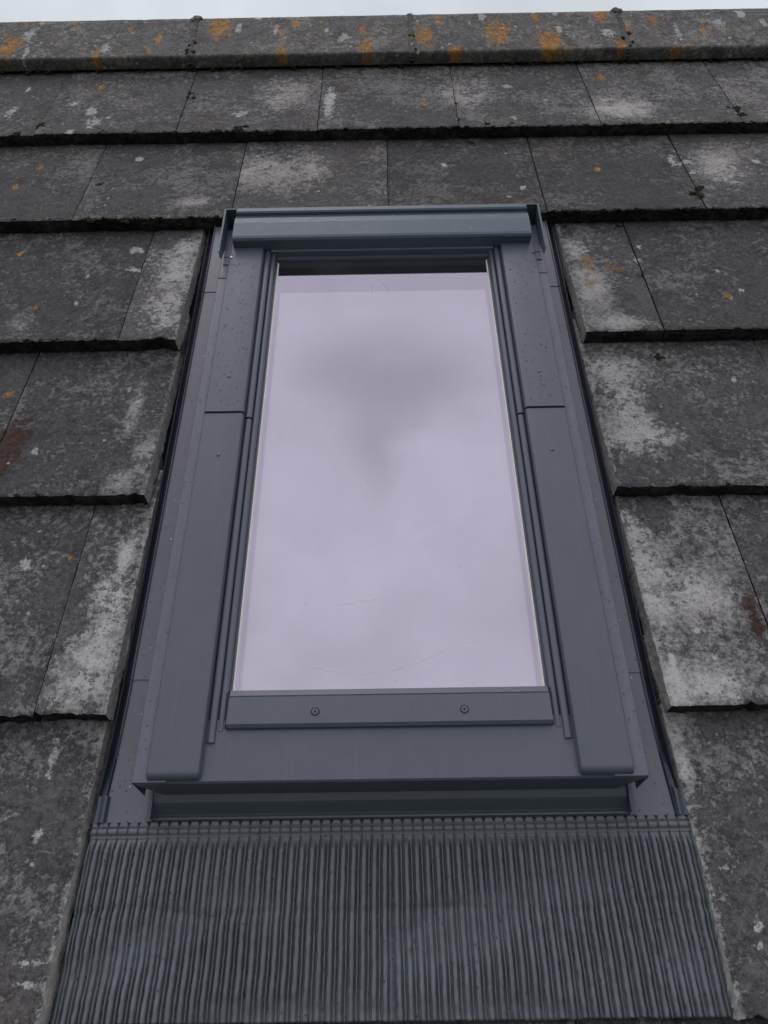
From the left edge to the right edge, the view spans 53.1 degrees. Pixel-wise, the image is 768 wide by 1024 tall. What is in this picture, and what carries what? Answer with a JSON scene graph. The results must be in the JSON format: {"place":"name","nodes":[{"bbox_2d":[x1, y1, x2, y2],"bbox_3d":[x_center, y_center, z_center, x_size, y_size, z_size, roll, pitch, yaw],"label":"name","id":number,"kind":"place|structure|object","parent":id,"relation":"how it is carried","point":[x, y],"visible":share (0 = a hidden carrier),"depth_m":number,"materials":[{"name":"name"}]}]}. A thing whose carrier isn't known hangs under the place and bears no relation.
{"place":"outdoors","nodes":[
{"label":"outdoors","id":0,"kind":"place"},
{"bbox_2d":[66,140,665,946],"bbox_3d":[0.006,0.230,1.028,4.400,0.027,3.350,-1,55,0],"label":"roof underlay","id":1,"kind":"object","parent":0,"point":[292,820],"depth_m":0.92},
{"bbox_2d":[0,351,39,443],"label":"roof tile","id":2,"kind":"object","parent":1,"relation":"on","point":[16,369],"visible":0.45,"depth_m":1.25,"materials":[{"name":"concrete"}]},
{"bbox_2d":[0,230,154,353],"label":"roof tile","id":3,"kind":"object","parent":2,"relation":"on","point":[73,291],"visible":0.82,"depth_m":1.36,"materials":[{"name":"concrete"}]},
{"bbox_2d":[0,145,106,232],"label":"roof tile","id":4,"kind":"object","parent":3,"relation":"on","point":[39,184],"visible":0.78,"depth_m":1.54,"materials":[{"name":"concrete"}]},
{"bbox_2d":[0,72,71,146],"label":"roof tile","id":5,"kind":"object","parent":4,"relation":"on","point":[27,101],"visible":0.59,"depth_m":1.73,"materials":[{"name":"concrete"}]},
{"bbox_2d":[0,504,95,723],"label":"roof tile","id":6,"kind":"object","parent":1,"relation":"on","point":[41,548],"visible":0.77,"depth_m":1.02,"materials":[{"name":"concrete"}]},
{"bbox_2d":[0,345,186,505],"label":"roof tile","id":7,"kind":"object","parent":6,"relation":"on","point":[87,428],"visible":0.86,"depth_m":1.17,"materials":[{"name":"concrete"}]},
{"bbox_2d":[153,454,162,485],"bbox_3d":[-0.344,-0.055,1.150,0.015,0.020,0.084,-1,56,0],"label":"mortar lump","id":8,"kind":"object","parent":7,"relation":"on","point":[159,465],"visible":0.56,"depth_m":1.15,"materials":[{"name":"grey concrete"}]},
{"bbox_2d":[118,228,209,350],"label":"roof tile","id":9,"kind":"object","parent":7,"relation":"on","point":[161,301],"visible":0.83,"depth_m":1.35,"materials":[{"name":"concrete"}]},
{"bbox_2d":[72,143,246,231],"bbox_3d":[-0.443,-0.690,1.582,0.300,0.060,0.370,-1,55,0],"label":"roof tile","id":10,"kind":"object","parent":9,"relation":"on","point":[175,184],"visible":0.84,"depth_m":1.53,"materials":[{"name":"concrete"}]},
{"bbox_2d":[34,69,197,145],"bbox_3d":[-0.593,-0.956,1.769,0.299,0.065,0.425,-1,55,0],"label":"roof tile","id":11,"kind":"object","parent":10,"relation":"on","point":[85,107],"visible":0.79,"depth_m":1.70,"materials":[{"name":"concrete"}]},
{"bbox_2d":[0,19,193,72],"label":"ridge tile","id":12,"kind":"object","parent":11,"relation":"on","point":[102,45],"visible":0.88,"depth_m":1.83,"materials":[{"name":"concrete"}]},
{"bbox_2d":[185,15,202,64],"bbox_3d":[-0.460,-1.147,1.866,0.030,0.048,0.227,-1,55,0],"label":"mortar bead","id":13,"kind":"object","parent":12,"relation":"attached to","point":[196,19],"visible":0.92,"depth_m":1.84,"materials":[{"name":"concrete"}]},
{"bbox_2d":[0,31,767,505],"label":"moss","id":14,"kind":"object","parent":7,"relation":"on","point":[390,129],"visible":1,"depth_m":1.62,"materials":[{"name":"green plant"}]},
{"bbox_2d":[0,681,122,1023],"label":"roof tile","id":15,"kind":"object","parent":1,"relation":"on","point":[51,773],"visible":0.75,"depth_m":0.84,"materials":[{"name":"concrete"}]},
{"bbox_2d":[35,470,162,720],"bbox_3d":[-0.372,0.096,1.041,0.087,0.061,0.391,-1,55,0],"label":"roof tile","id":16,"kind":"object","parent":15,"relation":"on","point":[84,674],"visible":0.84,"depth_m":0.99,"materials":[{"name":"concrete"}]},
{"bbox_2d":[122,630,131,681],"bbox_3d":[-0.332,0.185,0.985,0.014,0.020,0.064,-1,55,0],"label":"mortar lump","id":17,"kind":"object","parent":16,"relation":"on","point":[127,649],"visible":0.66,"depth_m":0.98,"materials":[{"name":"grey concrete"}]},
{"bbox_2d":[48,949,243,1023],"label":"roof tile","id":18,"kind":"object","parent":1,"relation":"on","point":[58,983],"visible":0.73,"depth_m":0.78,"materials":[{"name":"concrete"}]},
{"bbox_2d":[176,67,323,143],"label":"roof tile","id":19,"kind":"object","parent":1,"relation":"on","point":[287,100],"visible":0.78,"depth_m":1.70,"materials":[{"name":"concrete"}]},
{"bbox_2d":[190,15,410,68],"bbox_3d":[-0.197,-1.160,1.929,0.522,0.145,0.307,-1,15,0],"label":"ridge tile","id":20,"kind":"object","parent":19,"relation":"on","point":[299,42],"visible":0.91,"depth_m":1.82,"materials":[{"name":"concrete"}]},
{"bbox_2d":[406,13,415,60],"bbox_3d":[0.064,-1.153,1.865,0.019,0.044,0.229,-1,55,0],"label":"mortar bead","id":21,"kind":"object","parent":20,"relation":"attached to","point":[412,54],"visible":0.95,"depth_m":1.82,"materials":[{"name":"concrete"}]},
{"bbox_2d":[233,140,387,208],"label":"roof tile","id":22,"kind":"object","parent":1,"relation":"on","point":[318,173],"visible":0.73,"depth_m":1.55,"materials":[{"name":"concrete"}]},
{"bbox_2d":[318,61,458,140],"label":"roof tile","id":23,"kind":"object","parent":1,"relation":"on","point":[362,102],"visible":0.84,"depth_m":1.70,"materials":[{"name":"concrete"}]},
{"bbox_2d":[412,11,627,64],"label":"ridge tile","id":24,"kind":"object","parent":23,"relation":"on","point":[516,38],"visible":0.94,"depth_m":1.82,"materials":[{"name":"concrete"}]},
{"bbox_2d":[610,7,632,56],"bbox_3d":[0.572,-1.163,1.863,0.033,0.047,0.228,-1,55,0],"label":"mortar bead","id":25,"kind":"object","parent":24,"relation":"attached to","point":[617,11],"visible":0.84,"depth_m":1.84,"materials":[{"name":"concrete"}]},
{"bbox_2d":[131,203,648,795],"bbox_3d":[0.002,-0.090,1.129,0.551,0.155,0.976,-1,55,0],"label":"roof window","id":26,"kind":"structure","parent":1,"relation":"attached to","point":[365,643],"depth_m":1.01,"materials":[{"name":"grey metal"}]},
{"bbox_2d":[129,215,647,786],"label":"raindrops","id":27,"kind":"object","parent":26,"relation":"on","point":[325,389],"visible":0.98,"depth_m":1.14,"materials":[{"name":"liquid"}]},
{"bbox_2d":[51,220,733,1023],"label":"window flashing","id":28,"kind":"object","parent":26,"relation":"attached to","point":[385,906],"depth_m":0.81,"materials":[{"name":"paint"}]},
{"bbox_2d":[179,310,190,356],"bbox_3d":[-0.344,-0.307,1.323,0.014,0.020,0.100,-1,56,0],"label":"mortar lump","id":29,"kind":"object","parent":28,"relation":"attached to","point":[185,333],"visible":0.62,"depth_m":1.32,"materials":[{"name":"grey concrete"}]},
{"bbox_2d":[268,1019,574,1023],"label":"roof tile","id":30,"kind":"object","parent":1,"relation":"on","point":[564,1021],"visible":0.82,"depth_m":0.75,"materials":[{"name":"concrete"}]},
{"bbox_2d":[387,137,546,221],"bbox_3d":[0.157,-0.699,1.579,0.299,0.060,0.373,-1,55,0],"label":"roof tile","id":31,"kind":"object","parent":1,"relation":"on","point":[453,171],"visible":0.77,"depth_m":1.55,"materials":[{"name":"concrete"}]},
{"bbox_2d":[449,63,600,138],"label":"roof tile","id":32,"kind":"object","parent":1,"relation":"on","point":[538,98],"visible":0.66,"depth_m":1.70,"materials":[{"name":"concrete"}]},
{"bbox_2d":[550,221,663,342],"bbox_3d":[0.394,-0.444,1.401,0.130,0.062,0.400,-1,55,0],"label":"roof tile","id":33,"kind":"object","parent":1,"relation":"on","point":[612,301],"visible":0.82,"depth_m":1.35,"materials":[{"name":"concrete"}]},
{"bbox_2d":[572,305,580,333],"bbox_3d":[0.339,-0.325,1.325,0.018,0.020,0.101,-1,55,0],"label":"mortar lump","id":34,"kind":"object","parent":33,"relation":"on","point":[574,314],"visible":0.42,"depth_m":1.33,"materials":[{"name":"grey concrete"}]},
{"bbox_2d":[526,135,705,222],"bbox_3d":[0.457,-0.704,1.578,0.299,0.060,0.370,-1,55,0],"label":"roof tile","id":35,"kind":"object","parent":1,"relation":"on","point":[584,174],"visible":0.81,"depth_m":1.53,"materials":[{"name":"concrete"}]},
{"bbox_2d":[573,319,767,496],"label":"roof tile","id":36,"kind":"object","parent":1,"relation":"on","point":[687,418],"visible":0.81,"depth_m":1.18,"materials":[{"name":"concrete"}]},
{"bbox_2d":[575,1016,767,1023],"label":"roof tile","id":37,"kind":"object","parent":1,"relation":"on","point":[712,1020],"visible":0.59,"depth_m":0.75,"materials":[{"name":"concrete"}]},
{"bbox_2d":[622,218,767,340],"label":"roof tile","id":38,"kind":"object","parent":1,"relation":"on","point":[709,278],"visible":0.8,"depth_m":1.36,"materials":[{"name":"concrete"}]},
{"bbox_2d":[656,697,767,1019],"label":"roof tile","id":39,"kind":"object","parent":1,"relation":"on","point":[719,759],"visible":0.77,"depth_m":0.84,"materials":[{"name":"concrete"}]},
{"bbox_2d":[608,481,767,712],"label":"roof tile","id":40,"kind":"object","parent":39,"relation":"on","point":[704,624],"visible":0.84,"depth_m":0.99,"materials":[{"name":"concrete"}]},
{"bbox_2d":[642,634,661,705],"bbox_3d":[0.340,0.201,0.963,0.017,0.020,0.100,-1,55,0],"label":"mortar lump","id":41,"kind":"object","parent":40,"relation":"on","point":[651,665],"visible":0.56,"depth_m":0.96,"materials":[{"name":"grey concrete"}]},
{"bbox_2d":[667,133,767,219],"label":"roof tile","id":42,"kind":"object","parent":1,"relation":"on","point":[729,172],"visible":0.76,"depth_m":1.54,"materials":[{"name":"concrete"}]},
{"bbox_2d":[575,60,743,136],"bbox_3d":[0.607,-0.974,1.763,0.299,0.065,0.427,-1,55,0],"label":"roof tile","id":43,"kind":"object","parent":42,"relation":"on","point":[646,94],"visible":0.7,"depth_m":1.69,"materials":[{"name":"concrete"}]},
{"bbox_2d":[702,59,767,133],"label":"roof tile","id":44,"kind":"object","parent":1,"relation":"on","point":[742,84],"visible":0.62,"depth_m":1.73,"materials":[{"name":"concrete"}]},
{"bbox_2d":[620,8,767,60],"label":"ridge tile","id":45,"kind":"object","parent":44,"relation":"on","point":[695,34],"visible":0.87,"depth_m":1.82,"materials":[{"name":"concrete"}]},
{"bbox_2d":[718,494,767,625],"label":"roof tile","id":46,"kind":"object","parent":1,"relation":"on","point":[747,517],"visible":0.55,"depth_m":1.06,"materials":[{"name":"concrete"}]},
{"bbox_2d":[752,339,767,368],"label":"roof tile","id":47,"kind":"object","parent":46,"relation":"on","point":[762,346],"visible":0.32,"depth_m":1.27,"materials":[{"name":"concrete"}]},
{"bbox_2d":[0,0,767,21],"label":"sky","id":48,"kind":"structure","parent":0,"point":[10,10],"materials":[{"name":"white"}]}
]}

